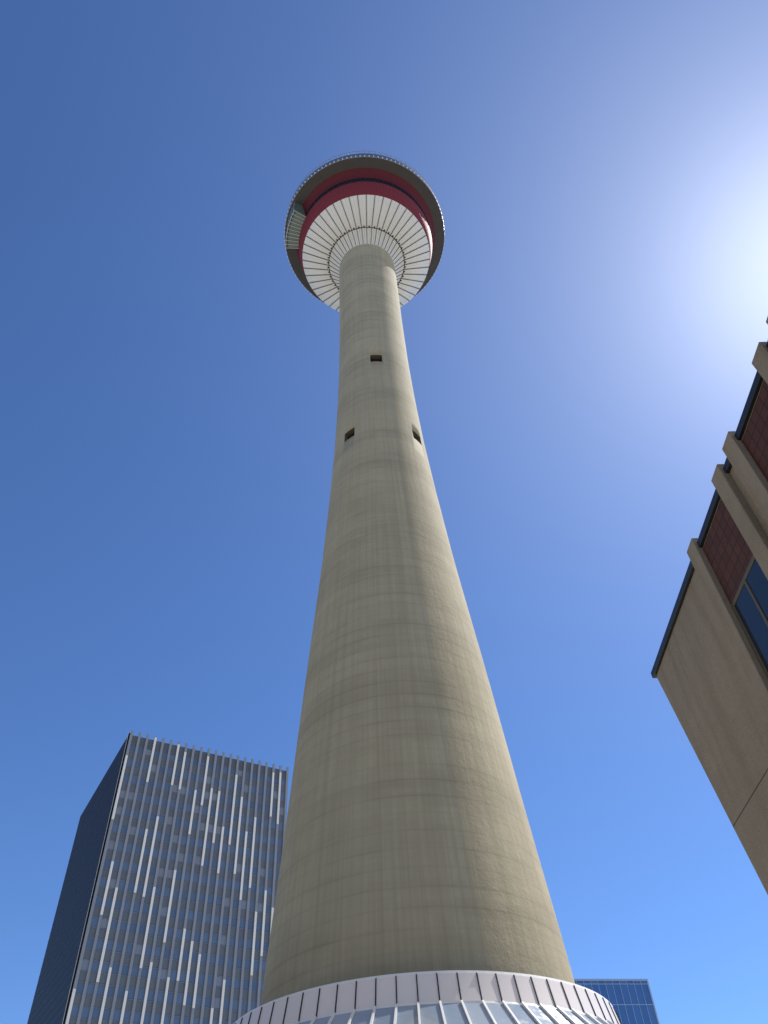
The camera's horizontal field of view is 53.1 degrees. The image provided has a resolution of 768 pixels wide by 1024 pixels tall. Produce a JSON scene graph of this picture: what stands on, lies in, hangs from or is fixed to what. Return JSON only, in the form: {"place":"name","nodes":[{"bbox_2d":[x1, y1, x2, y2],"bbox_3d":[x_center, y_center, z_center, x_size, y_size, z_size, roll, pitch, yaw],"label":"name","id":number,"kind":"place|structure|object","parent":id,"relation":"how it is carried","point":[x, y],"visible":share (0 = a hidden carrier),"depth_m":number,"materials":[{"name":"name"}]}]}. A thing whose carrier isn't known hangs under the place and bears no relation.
{"place":"outdoors","nodes":[
{"label":"outdoors","id":0,"kind":"place"},
{"bbox_2d":[0,0,767,1023],"label":"sky","id":1,"kind":"structure","parent":0,"point":[589,325],"materials":[{"name":"blue"}]},
{"label":"ground","id":2,"kind":"structure","parent":0,"visible":0},
{"bbox_2d":[27,730,288,1023],"bbox_3d":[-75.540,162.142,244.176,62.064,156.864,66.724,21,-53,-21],"label":"office tower","id":3,"kind":"structure","parent":2,"relation":"on","point":[165,909],"depth_m":246.34,"materials":[{"name":"grey glass"}]},
{"bbox_2d":[260,151,574,1005],"bbox_3d":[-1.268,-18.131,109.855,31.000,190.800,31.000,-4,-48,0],"label":"observation tower","id":4,"kind":"structure","parent":2,"relation":"on","point":[408,843],"depth_m":60.75,"materials":[{"name":"concrete"}]},
{"bbox_2d":[233,970,621,1023],"bbox_3d":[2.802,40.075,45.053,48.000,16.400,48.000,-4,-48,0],"label":"tower base","id":5,"kind":"object","parent":2,"relation":"on","point":[461,997],"visible":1,"depth_m":41.85,"materials":[{"name":"white metal"}]},
{"bbox_2d":[574,979,659,1023],"bbox_3d":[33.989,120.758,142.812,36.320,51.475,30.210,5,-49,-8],"label":"blue glass building","id":6,"kind":"structure","parent":2,"relation":"on","point":[631,1001],"depth_m":151.62,"materials":[{"name":"blue glass"}]},
{"bbox_2d":[651,317,767,894],"bbox_3d":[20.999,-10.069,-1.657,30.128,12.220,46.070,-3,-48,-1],"label":"precast building","id":7,"kind":"structure","parent":2,"relation":"on","point":[709,671],"depth_m":13.74,"materials":[{"name":"concrete"}]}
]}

